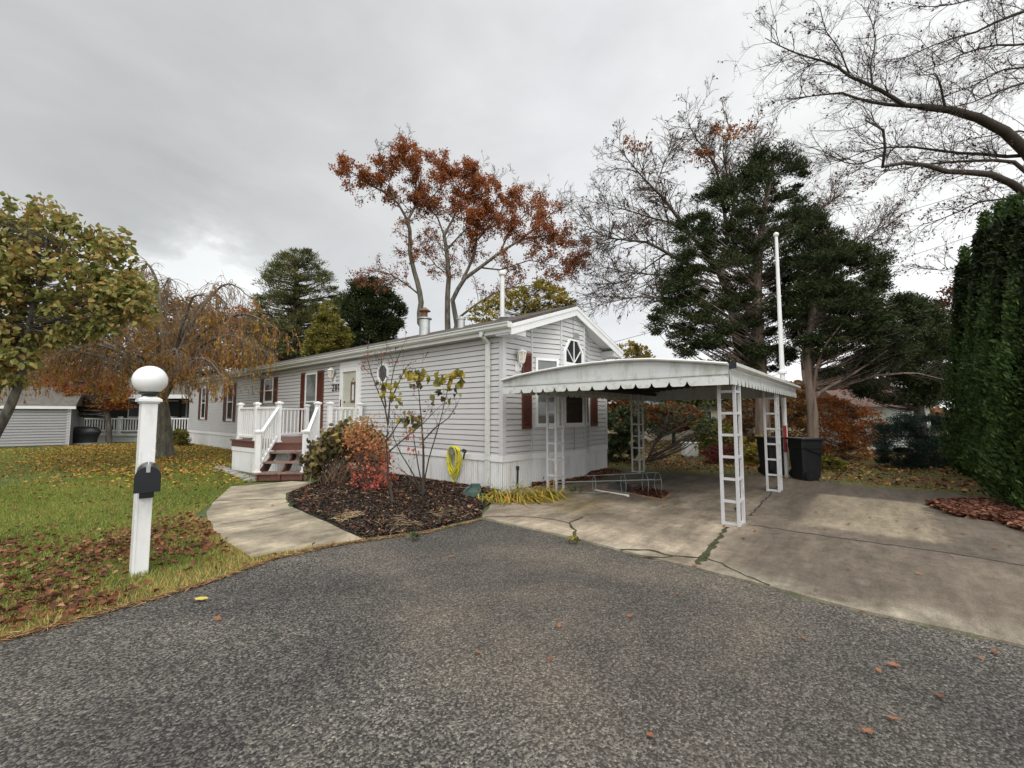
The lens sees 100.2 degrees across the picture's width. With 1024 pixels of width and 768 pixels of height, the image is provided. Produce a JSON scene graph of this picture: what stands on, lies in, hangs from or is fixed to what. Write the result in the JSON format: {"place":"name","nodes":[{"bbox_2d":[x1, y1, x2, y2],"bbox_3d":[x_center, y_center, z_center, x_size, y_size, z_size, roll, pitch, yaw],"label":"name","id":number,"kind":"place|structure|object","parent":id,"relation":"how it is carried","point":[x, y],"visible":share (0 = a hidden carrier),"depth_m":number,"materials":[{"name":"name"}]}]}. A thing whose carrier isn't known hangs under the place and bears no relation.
{"place":"outdoors","nodes":[
{"label":"outdoors","id":0,"kind":"place"},
{"bbox_2d":[206,481,361,559],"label":"path","id":1,"kind":"structure","parent":0,"point":[280,530],"depth_m":6.01,"materials":[{"name":"concrete"}]},
{"bbox_2d":[0,427,1001,641],"bbox_3d":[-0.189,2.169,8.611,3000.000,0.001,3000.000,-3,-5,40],"label":"lawn","id":2,"kind":"structure","parent":0,"point":[202,512],"depth_m":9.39,"materials":[{"name":"plant"}]},
{"bbox_2d":[0,385,88,446],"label":"shed","id":3,"kind":"structure","parent":2,"relation":"on","point":[40,420],"depth_m":20.48,"materials":[{"name":"white plastic"}]},
{"bbox_2d":[12,310,138,383],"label":"autumn tree","id":4,"kind":"object","parent":2,"relation":"on","point":[86,351],"visible":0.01,"depth_m":33.50,"materials":[{"name":"orange plant"}]},
{"bbox_2d":[0,191,163,436],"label":"magnolia","id":5,"kind":"object","parent":2,"relation":"on","point":[120,294],"visible":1,"depth_m":10.24,"materials":[{"name":"green plant"}]},
{"bbox_2d":[29,366,137,443],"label":"japanese maple","id":6,"kind":"object","parent":2,"relation":"on","point":[99,410],"visible":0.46,"depth_m":22.32,"materials":[{"name":"brown plant"}]},
{"bbox_2d":[72,426,106,444],"bbox_3d":[-21.988,2.647,21.930,1.802,0.943,0.898,0,-4,0],"label":"covered grill","id":7,"kind":"object","parent":2,"relation":"on","point":[84,435],"visible":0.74,"depth_m":21.64,"materials":[{"name":"black fabric"}]},
{"bbox_2d":[0,442,249,487],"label":"yellow leaf litter","id":8,"kind":"object","parent":2,"relation":"on","point":[111,448],"visible":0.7,"depth_m":13.83,"materials":[{"name":"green plant"}]},
{"bbox_2d":[79,377,201,441],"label":"neighbour house","id":9,"kind":"structure","parent":2,"relation":"on","point":[124,425],"depth_m":24.62,"materials":[{"name":"white plastic"}]},
{"bbox_2d":[127,400,138,417],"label":"window","id":10,"kind":"structure","parent":9,"relation":"in","point":[132,413],"depth_m":26.74,"materials":[{"name":"black glass"}]},
{"bbox_2d":[168,400,187,417],"bbox_3d":[-20.994,1.560,26.788,1.400,1.100,0.070,0,-4,0],"label":"window","id":11,"kind":"structure","parent":9,"relation":"in","point":[173,404],"depth_m":26.76,"materials":[{"name":"black glass"}]},
{"bbox_2d":[129,366,167,576],"bbox_3d":[-3.615,0.835,4.218,0.284,2.036,0.284,-3,-5,40],"label":"lamp post","id":12,"kind":"object","parent":2,"relation":"on","point":[149,383],"visible":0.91,"depth_m":4.17,"materials":[{"name":"white plastic"}]},
{"bbox_2d":[133,453,160,498],"bbox_3d":[-3.384,0.861,3.980,0.184,0.460,0.526,3,-5,-40],"label":"mailbox","id":13,"kind":"object","parent":12,"relation":"attached to","point":[147,480],"visible":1,"depth_m":3.80,"materials":[{"name":"black metal"}]},
{"bbox_2d":[133,453,160,493],"bbox_3d":[-3.241,0.790,3.816,0.184,0.342,0.084,3,-5,-40],"label":"door","id":14,"kind":"structure","parent":13,"relation":"in","point":[147,479],"depth_m":3.79,"materials":[{"name":"black metal"}]},
{"bbox_2d":[0,255,301,457],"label":"weeping cherry","id":15,"kind":"object","parent":2,"relation":"on","point":[173,364],"visible":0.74,"depth_m":14.78,"materials":[{"name":"brown plant"}]},
{"bbox_2d":[0,466,315,627],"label":"rust leaf litter","id":16,"kind":"object","parent":2,"relation":"on","point":[79,598],"visible":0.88,"depth_m":4.40,"materials":[{"name":"brown plant"}]},
{"bbox_2d":[128,289,227,376],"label":"autumn tree","id":17,"kind":"object","parent":2,"relation":"on","point":[203,372],"visible":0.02,"depth_m":37.50,"materials":[{"name":"orange plant"}]},
{"bbox_2d":[151,339,209,428],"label":"red maple","id":18,"kind":"object","parent":2,"relation":"on","point":[179,407],"visible":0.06,"depth_m":26.71,"materials":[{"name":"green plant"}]},
{"bbox_2d":[172,428,191,446],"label":"shrub","id":19,"kind":"object","parent":2,"relation":"on","point":[179,436],"visible":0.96,"depth_m":20.66,"materials":[{"name":"green plant"}]},
{"bbox_2d":[206,303,290,375],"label":"autumn tree","id":20,"kind":"object","parent":2,"relation":"on","point":[236,356],"visible":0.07,"depth_m":39.43,"materials":[{"name":"orange plant"}]},
{"bbox_2d":[237,247,345,366],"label":"spruce","id":21,"kind":"object","parent":2,"relation":"on","point":[298,316],"visible":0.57,"depth_m":30.49,"materials":[{"name":"green plant"}]},
{"bbox_2d":[230,401,363,480],"bbox_3d":[-6.045,1.444,11.757,4.244,1.895,2.782,-3,-5,40],"label":"porch","id":22,"kind":"object","parent":2,"relation":"on","point":[259,453],"visible":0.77,"depth_m":10.99,"materials":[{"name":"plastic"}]},
{"bbox_2d":[299,299,354,356],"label":"evergreen tree","id":23,"kind":"object","parent":2,"relation":"on","point":[329,328],"visible":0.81,"depth_m":23.47,"materials":[{"name":"green plant"}]},
{"bbox_2d":[335,274,408,347],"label":"juniper","id":24,"kind":"object","parent":2,"relation":"on","point":[374,322],"visible":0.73,"depth_m":26.31,"materials":[{"name":"green plant"}]},
{"bbox_2d":[287,495,489,538],"bbox_3d":[-2.758,2.147,8.444,6.097,0.001,3.583,-3,-5,40],"label":"mulch edge","id":25,"kind":"object","parent":2,"relation":"on","point":[348,530],"visible":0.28,"depth_m":5.96,"materials":[{"name":"brown soil"}]},
{"bbox_2d":[328,123,452,325],"bbox_3d":[-6.746,-5.990,24.888,7.078,18.796,4.076,1,-4,-13],"label":"rust oak","id":26,"kind":"object","parent":2,"relation":"on","point":[402,149],"visible":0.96,"depth_m":25.00,"materials":[{"name":"red plant"}]},
{"bbox_2d":[288,470,499,536],"bbox_3d":[-2.752,2.085,8.421,5.973,0.158,3.469,-3,-5,40],"label":"mulch bed","id":27,"kind":"object","parent":2,"relation":"on","point":[380,527],"visible":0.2,"depth_m":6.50,"materials":[{"name":"brown wood"}]},
{"bbox_2d":[299,415,391,485],"bbox_3d":[-3.623,1.416,9.347,2.153,1.457,1.101,0,-4,-4],"label":"hydrangea","id":28,"kind":"object","parent":27,"relation":"on","point":[319,455],"visible":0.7,"depth_m":9.21,"materials":[{"name":"green plant"}]},
{"bbox_2d":[330,509,366,522],"bbox_3d":[-2.370,1.889,6.200,0.485,0.176,0.480,-3,-5,40],"label":"straw heap","id":29,"kind":"object","parent":27,"relation":"on","point":[351,513],"visible":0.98,"depth_m":6.20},
{"bbox_2d":[329,406,404,492],"bbox_3d":[-2.624,1.367,8.000,1.196,1.892,1.159,-3,-5,40],"label":"coral bush","id":30,"kind":"object","parent":27,"relation":"on","point":[378,481],"visible":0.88,"depth_m":7.94,"materials":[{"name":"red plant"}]},
{"bbox_2d":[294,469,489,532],"bbox_3d":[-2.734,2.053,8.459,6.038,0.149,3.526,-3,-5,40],"label":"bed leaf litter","id":31,"kind":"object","parent":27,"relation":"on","point":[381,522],"visible":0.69,"depth_m":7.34,"materials":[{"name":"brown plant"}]},
{"bbox_2d":[375,513,423,534],"bbox_3d":[-1.520,1.870,5.779,0.646,0.187,0.600,-3,-5,40],"label":"straw heap","id":32,"kind":"object","parent":27,"relation":"on","point":[401,522],"visible":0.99,"depth_m":5.79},
{"bbox_2d":[358,331,444,501],"bbox_3d":[-1.776,0.569,6.835,1.445,2.884,0.753,0,-4,1],"label":"sapling","id":33,"kind":"object","parent":27,"relation":"on","point":[389,386],"visible":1,"depth_m":6.94,"materials":[{"name":"brown plant"}]},
{"bbox_2d":[385,352,464,494],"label":"sapling","id":34,"kind":"object","parent":27,"relation":"on","point":[437,382],"visible":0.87,"depth_m":7.60,"materials":[{"name":"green plant"}]},
{"bbox_2d":[427,505,471,520],"bbox_3d":[-0.924,1.914,6.371,0.594,0.143,0.628,-3,-5,40],"label":"straw heap","id":35,"kind":"object","parent":27,"relation":"on","point":[448,512],"visible":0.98,"depth_m":6.33,"materials":[{"name":"beige plant"}]},
{"bbox_2d":[463,483,480,496],"bbox_3d":[-0.712,1.985,7.930,0.320,0.190,0.620,0,-4,3],"label":"splash block","id":36,"kind":"object","parent":27,"relation":"on","point":[469,491],"depth_m":7.85,"materials":[{"name":"green plastic"}]},
{"bbox_2d":[460,480,539,504],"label":"daylily","id":37,"kind":"object","parent":27,"relation":"on","point":[497,495],"visible":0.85,"depth_m":7.59,"materials":[{"name":"yellow plant"}]},
{"bbox_2d":[184,270,622,491],"bbox_3d":[-7.481,0.261,17.764,23.645,5.111,4.945,-3,-5,40],"label":"mobile home","id":38,"kind":"object","parent":2,"relation":"on","point":[494,431],"visible":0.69,"depth_m":10.22,"materials":[{"name":"plastic"}]},
{"bbox_2d":[200,387,205,418],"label":"window","id":39,"kind":"structure","parent":38,"relation":"in","point":[203,397],"depth_m":21.94,"materials":[{"name":"white plastic"}]},
{"bbox_2d":[225,384,233,420],"bbox_3d":[-12.690,0.826,19.286,0.841,1.660,0.057,-3,-5,40],"label":"window","id":40,"kind":"structure","parent":38,"relation":"in","point":[229,409],"depth_m":19.32,"materials":[{"name":"white plastic"}]},
{"bbox_2d":[263,378,273,402],"bbox_3d":[-9.384,0.267,16.517,0.918,0.940,0.057,-3,-5,40],"label":"window","id":41,"kind":"structure","parent":38,"relation":"in","point":[268,386],"depth_m":16.54,"materials":[{"name":"white plastic"}]},
{"bbox_2d":[303,372,316,429],"bbox_3d":[-6.678,0.603,14.194,0.872,1.940,0.057,-3,-5,40],"label":"window","id":42,"kind":"structure","parent":38,"relation":"in","point":[310,396],"depth_m":14.22,"materials":[{"name":"grey glass"}]},
{"bbox_2d":[339,366,358,420],"bbox_3d":[-4.785,0.541,12.563,0.990,2.090,0.065,-3,-5,40],"label":"door frame","id":43,"kind":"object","parent":38,"relation":"in","point":[355,368],"depth_m":12.60,"materials":[{"name":"white plastic"}]},
{"bbox_2d":[342,371,355,423],"bbox_3d":[-4.782,0.578,12.587,0.830,1.980,0.060,-3,-5,40],"label":"inner door","id":44,"kind":"structure","parent":38,"relation":"in","point":[348,376],"depth_m":12.68,"materials":[{"name":"metal"}]},
{"bbox_2d":[350,378,355,402],"bbox_3d":[-4.633,0.177,12.489,0.260,0.726,0.012,-3,-5,40],"label":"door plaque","id":45,"kind":"object","parent":44,"relation":"in","point":[352,392],"depth_m":12.49,"materials":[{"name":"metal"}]},
{"bbox_2d":[377,363,388,382],"bbox_3d":[-3.475,-0.288,11.543,0.499,0.536,0.047,-3,-5,40],"label":"octagonal window","id":46,"kind":"structure","parent":38,"relation":"in","point":[385,370],"depth_m":11.53,"materials":[{"name":"white plastic"}]},
{"bbox_2d":[449,448,457,455],"bbox_3d":[-1.270,1.493,9.461,0.257,0.190,0.144,-3,-5,40],"label":"hose hanger","id":47,"kind":"object","parent":38,"relation":"attached to","point":[451,451],"visible":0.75,"depth_m":9.41,"materials":[{"name":"metal"}]},
{"bbox_2d":[447,446,466,482],"bbox_3d":[-1.206,1.760,9.356,0.662,0.793,0.143,-4,-6,45],"label":"garden hose","id":48,"kind":"object","parent":47,"relation":"hanging from","point":[456,468],"visible":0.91,"depth_m":9.36,"materials":[{"name":"yellow rubber"}]},
{"bbox_2d":[535,357,559,426],"bbox_3d":[0.789,0.193,9.647,0.640,1.550,0.252,4,-6,-43],"label":"window","id":49,"kind":"structure","parent":38,"relation":"in","point":[540,363],"depth_m":9.60,"materials":[{"name":"white plastic"}]},
{"bbox_2d":[563,339,583,364],"bbox_3d":[1.482,-0.753,10.290,0.047,0.620,0.860,-3,-5,40],"label":"transom window","id":50,"kind":"structure","parent":38,"relation":"in","point":[572,352],"depth_m":10.26,"materials":[{"name":"white plastic"}]},
{"bbox_2d":[563,364,584,426],"bbox_3d":[1.486,0.283,10.213,0.057,1.450,0.900,-3,-5,40],"label":"window","id":51,"kind":"structure","parent":38,"relation":"in","point":[574,415],"depth_m":10.18,"materials":[{"name":"glass"}]},
{"bbox_2d":[586,398,590,425],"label":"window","id":52,"kind":"structure","parent":38,"relation":"in","point":[587,399],"depth_m":10.99,"materials":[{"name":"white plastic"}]},
{"bbox_2d":[398,157,506,329],"bbox_3d":[-3.346,-5.680,26.057,6.702,18.344,4.014,-1,-4,14],"label":"rust oak","id":53,"kind":"object","parent":2,"relation":"on","point":[458,206],"visible":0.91,"depth_m":26.38,"materials":[{"name":"red plant"}]},
{"bbox_2d":[30,374,948,428],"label":"wood","id":54,"kind":"object","parent":2,"relation":"on","point":[937,410],"depth_m":52.58,"materials":[{"name":"brown plant"}]},
{"bbox_2d":[448,151,591,327],"bbox_3d":[0.236,-5.831,25.558,8.610,18.574,5.898,0,-4,-2],"label":"rust oak","id":55,"kind":"object","parent":2,"relation":"on","point":[539,217],"visible":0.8,"depth_m":25.46,"materials":[{"name":"red plant"}]},
{"bbox_2d":[465,278,575,325],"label":"autumn maple","id":56,"kind":"object","parent":2,"relation":"on","point":[537,305],"visible":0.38,"depth_m":21.79,"materials":[{"name":"yellow plant"}]},
{"bbox_2d":[607,405,644,462],"bbox_3d":[3.552,1.714,14.041,1.313,2.028,1.700,-3,-5,40],"label":"rhododendron","id":57,"kind":"object","parent":2,"relation":"on","point":[619,440],"visible":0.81,"depth_m":13.77,"materials":[{"name":"green plant"}]},
{"bbox_2d":[607,398,656,443],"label":"background tree","id":58,"kind":"object","parent":2,"relation":"on","point":[614,405],"visible":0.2,"depth_m":19.75,"materials":[{"name":"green plant"}]},
{"bbox_2d":[617,340,654,452],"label":"autumn maple","id":59,"kind":"object","parent":2,"relation":"on","point":[635,351],"visible":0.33,"depth_m":16.84,"materials":[{"name":"orange plant"}]},
{"bbox_2d":[626,400,717,463],"bbox_3d":[5.133,1.430,13.572,3.086,2.315,1.317,1,-4,-9],"label":"rhododendron","id":60,"kind":"object","parent":2,"relation":"on","point":[701,424],"visible":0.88,"depth_m":13.56,"materials":[{"name":"green plant"}]},
{"bbox_2d":[623,399,727,440],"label":"pale house","id":61,"kind":"structure","parent":2,"relation":"on","point":[713,413],"depth_m":25.12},
{"bbox_2d":[648,400,706,445],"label":"background tree","id":62,"kind":"object","parent":2,"relation":"on","point":[657,411],"visible":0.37,"depth_m":20.79,"materials":[{"name":"green plant"}]},
{"bbox_2d":[680,442,698,456],"bbox_3d":[6.525,2.406,15.717,0.541,0.540,0.457,0,-4,0],"label":"utility box","id":63,"kind":"object","parent":2,"relation":"on","point":[687,451],"visible":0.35,"depth_m":15.52,"materials":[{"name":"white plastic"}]},
{"bbox_2d":[658,385,744,441],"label":"background tree","id":64,"kind":"object","parent":2,"relation":"on","point":[697,402],"visible":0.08,"depth_m":22.78,"materials":[{"name":"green plant"}]},
{"bbox_2d":[689,418,737,460],"bbox_3d":[6.789,1.870,14.327,1.512,1.544,1.952,-3,-5,40],"label":"yellow shrub","id":65,"kind":"object","parent":2,"relation":"on","point":[727,429],"visible":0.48,"depth_m":14.18,"materials":[{"name":"green plant"}]},
{"bbox_2d":[698,442,738,464],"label":"crimson shrub","id":66,"kind":"object","parent":2,"relation":"on","point":[712,455],"visible":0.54,"depth_m":13.36,"materials":[{"name":"red plant"}]},
{"bbox_2d":[645,138,831,459],"bbox_3d":[7.961,-2.886,14.522,6.837,11.026,2.956,0,-4,-2],"label":"cedar","id":67,"kind":"object","parent":2,"relation":"on","point":[752,348],"visible":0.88,"depth_m":14.29,"materials":[{"name":"green plant"}]},
{"bbox_2d":[554,75,926,437],"bbox_3d":[13.393,-7.203,23.545,22.796,21.771,8.600,0,-4,-1],"label":"bare oak","id":68,"kind":"object","parent":2,"relation":"on","point":[708,151],"visible":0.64,"depth_m":23.42,"materials":[{"name":"grey plant"}]},
{"bbox_2d":[733,431,790,465],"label":"perennial clump","id":69,"kind":"object","parent":2,"relation":"on","point":[749,453],"visible":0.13,"depth_m":13.09,"materials":[{"name":"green plant"}]},
{"bbox_2d":[721,389,820,447],"bbox_3d":[11.117,1.614,18.561,4.435,3.303,2.533,2,-4,-23],"label":"background shrub","id":70,"kind":"object","parent":2,"relation":"on","point":[800,406],"visible":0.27,"depth_m":18.25,"materials":[{"name":"brown plant"}]},
{"bbox_2d":[773,232,789,477],"bbox_3d":[6.793,-0.797,10.802,0.200,6.230,0.200,-3,-5,40],"label":"flagpole","id":71,"kind":"object","parent":2,"relation":"on","point":[782,371],"visible":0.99,"depth_m":10.76,"materials":[{"name":"white metal"}]},
{"bbox_2d":[607,433,982,493],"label":"brown leaf litter","id":72,"kind":"object","parent":2,"relation":"on","point":[896,483],"visible":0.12,"depth_m":11.74,"materials":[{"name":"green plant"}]},
{"bbox_2d":[784,437,825,480],"bbox_3d":[6.971,1.767,10.178,0.580,0.975,0.600,0,-4,-4],"label":"wheelie bin","id":73,"kind":"object","parent":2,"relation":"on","point":[805,454],"visible":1,"depth_m":9.94,"materials":[{"name":"black plastic"}]},
{"bbox_2d":[821,451,849,471],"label":"perennial clump","id":74,"kind":"object","parent":2,"relation":"on","point":[836,464],"visible":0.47,"depth_m":11.71,"materials":[{"name":"green plant"}]},
{"bbox_2d":[816,393,893,460],"bbox_3d":[11.497,1.614,14.680,3.114,2.644,1.820,1,-4,-17],"label":"bush","id":75,"kind":"object","parent":2,"relation":"on","point":[838,422],"visible":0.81,"depth_m":14.42,"materials":[{"name":"orange plant"}]},
{"bbox_2d":[782,209,945,437],"bbox_3d":[11.395,-1.417,13.093,6.301,7.893,2.534,0,-4,-1],"label":"cedar","id":76,"kind":"object","parent":2,"relation":"on","point":[838,323],"visible":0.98,"depth_m":12.91,"materials":[{"name":"green plant"}]},
{"bbox_2d":[716,0,1023,287],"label":"bare maple","id":77,"kind":"object","parent":2,"relation":"on","point":[1011,138],"visible":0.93,"depth_m":13.62,"materials":[{"name":"brown plant"}]},
{"bbox_2d":[817,389,940,449],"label":"house","id":78,"kind":"structure","parent":2,"relation":"on","point":[886,411],"depth_m":19.17,"materials":[{"name":"brown"}]},
{"bbox_2d":[838,290,954,434],"bbox_3d":[15.354,-0.316,16.486,5.921,6.550,2.708,1,-4,-11],"label":"cedar","id":79,"kind":"object","parent":2,"relation":"on","point":[919,395],"visible":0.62,"depth_m":16.04,"materials":[{"name":"green plant"}]},
{"bbox_2d":[867,410,955,469],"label":"blue spruce","id":80,"kind":"object","parent":2,"relation":"on","point":[922,450],"visible":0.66,"depth_m":12.19,"materials":[{"name":"green plant"}]},
{"bbox_2d":[921,280,953,370],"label":"background tree","id":81,"kind":"object","parent":2,"relation":"on","point":[947,300],"visible":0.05,"depth_m":19.77,"materials":[{"name":"grey plant"}]},
{"bbox_2d":[936,243,976,476],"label":"arborvitae","id":82,"kind":"object","parent":2,"relation":"on","point":[960,288],"visible":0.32,"depth_m":11.04,"materials":[{"name":"green plant"}]},
{"bbox_2d":[948,209,992,480],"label":"arborvitae","id":83,"kind":"object","parent":2,"relation":"on","point":[976,245],"visible":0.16,"depth_m":10.01,"materials":[{"name":"green plant"}]},
{"bbox_2d":[958,195,1004,486],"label":"arborvitae","id":84,"kind":"object","parent":2,"relation":"on","point":[989,235],"visible":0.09,"depth_m":9.05,"materials":[{"name":"green plant"}]},
{"bbox_2d":[953,192,1023,499],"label":"arborvitae","id":85,"kind":"object","parent":2,"relation":"on","point":[1003,229],"visible":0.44,"depth_m":7.92,"materials":[{"name":"green plant"}]},
{"bbox_2d":[974,195,1023,509],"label":"arborvitae","id":86,"kind":"object","parent":2,"relation":"on","point":[1007,361],"visible":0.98,"depth_m":6.85,"materials":[{"name":"green plant"}]},
{"bbox_2d":[0,520,1023,767],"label":"road","id":87,"kind":"structure","parent":0,"point":[364,654],"depth_m":2.56,"materials":[{"name":"grey asphalt"}]},
{"bbox_2d":[0,518,482,641],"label":"needle debris","id":88,"kind":"object","parent":87,"relation":"on","point":[47,626],"visible":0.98,"depth_m":3.70,"materials":[{"name":"brown plant"}]},
{"bbox_2d":[406,527,422,539],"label":"weed","id":89,"kind":"object","parent":87,"relation":"on","point":[413,534],"visible":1,"depth_m":5.31,"materials":[{"name":"green plant"}]},
{"bbox_2d":[568,532,580,542],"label":"weed","id":90,"kind":"object","parent":87,"relation":"on","point":[574,537],"visible":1,"depth_m":5.12,"materials":[{"name":"yellow plant"}]},
{"bbox_2d":[0,0,1023,408],"label":"sky","id":91,"kind":"structure","parent":0,"point":[209,131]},
{"bbox_2d":[482,471,1023,647],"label":"driveway slab","id":92,"kind":"structure","parent":0,"point":[981,597],"depth_m":5.21,"materials":[{"name":"concrete"}]},
{"bbox_2d":[493,470,583,507],"bbox_3d":[0.586,1.822,7.717,1.622,0.504,1.885,-3,-5,40],"label":"daylily","id":93,"kind":"object","parent":92,"relation":"on","point":[539,495],"visible":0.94,"depth_m":7.69,"materials":[{"name":"yellow plant"}]},
{"bbox_2d":[532,468,628,485],"bbox_3d":[1.845,2.239,10.319,0.885,0.123,3.499,-3,-5,40],"label":"leaf drift by skirting","id":94,"kind":"object","parent":92,"relation":"on","point":[601,472],"visible":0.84,"depth_m":10.17,"materials":[{"name":"brown plant"}]},
{"bbox_2d":[556,472,661,493],"bbox_3d":[1.831,1.912,8.228,1.956,0.432,0.430,0,-4,0],"label":"wire cage","id":95,"kind":"object","parent":92,"relation":"on","point":[595,481],"visible":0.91,"depth_m":8.24,"materials":[{"name":"grey metal"}]},
{"bbox_2d":[593,481,669,499],"bbox_3d":[2.563,2.147,8.724,1.038,0.030,1.869,3,-5,-36],"label":"window screen","id":96,"kind":"object","parent":92,"relation":"on","point":[616,486],"depth_m":8.91,"materials":[{"name":"metal"}]},
{"bbox_2d":[623,484,669,497],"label":"wet leaf litter","id":97,"kind":"object","parent":92,"relation":"on","point":[656,492],"visible":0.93,"depth_m":8.26,"materials":[{"name":"brown plant"}]},
{"bbox_2d":[500,358,800,526],"bbox_3d":[3.377,0.995,9.194,4.083,2.386,6.328,-3,-5,40],"label":"carport","id":98,"kind":"object","parent":92,"relation":"on","point":[638,380],"visible":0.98,"depth_m":7.18,"materials":[{"name":"paint"}]},
{"bbox_2d":[621,549,698,557],"bbox_3d":[1.628,1.868,4.758,0.825,0.001,0.155,-2,-4,22],"label":"driveway crack","id":99,"kind":"object","parent":92,"relation":"on","point":[659,552],"visible":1,"depth_m":4.78,"materials":[{"name":"grey concrete"}]},
{"bbox_2d":[695,545,716,563],"bbox_3d":[2.123,1.863,4.692,0.108,0.001,0.796,-3,-5,35],"label":"driveway joint","id":100,"kind":"object","parent":92,"relation":"on","point":[705,555],"visible":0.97,"depth_m":4.64,"materials":[{"name":"green plant"}]},
{"bbox_2d":[710,527,729,545],"bbox_3d":[2.642,1.915,5.413,0.089,0.001,1.013,-3,-5,35],"label":"driveway joint","id":101,"kind":"object","parent":92,"relation":"on","point":[716,541],"visible":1,"depth_m":5.33,"materials":[{"name":"green plant"}]},
{"bbox_2d":[754,436,788,476],"bbox_3d":[6.615,1.821,10.870,0.600,0.965,0.580,0,-4,-7],"label":"wheelie bin","id":102,"kind":"object","parent":92,"relation":"on","point":[772,464],"visible":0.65,"depth_m":10.65,"materials":[{"name":"black plastic"}]},
{"bbox_2d":[754,525,1023,565],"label":"driveway joint","id":103,"kind":"object","parent":92,"relation":"on","point":[892,544],"visible":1,"depth_m":5.04,"materials":[{"name":"grey concrete"}]},
{"bbox_2d":[924,497,1023,530],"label":"leaf drift","id":104,"kind":"object","parent":92,"relation":"on","point":[986,508],"visible":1,"depth_m":6.55,"materials":[{"name":"brown plant"}]},
{"bbox_2d":[552,176,1022,305],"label":"overhead wire","id":105,"kind":"object","parent":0,"point":[868,222],"visible":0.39,"depth_m":24.56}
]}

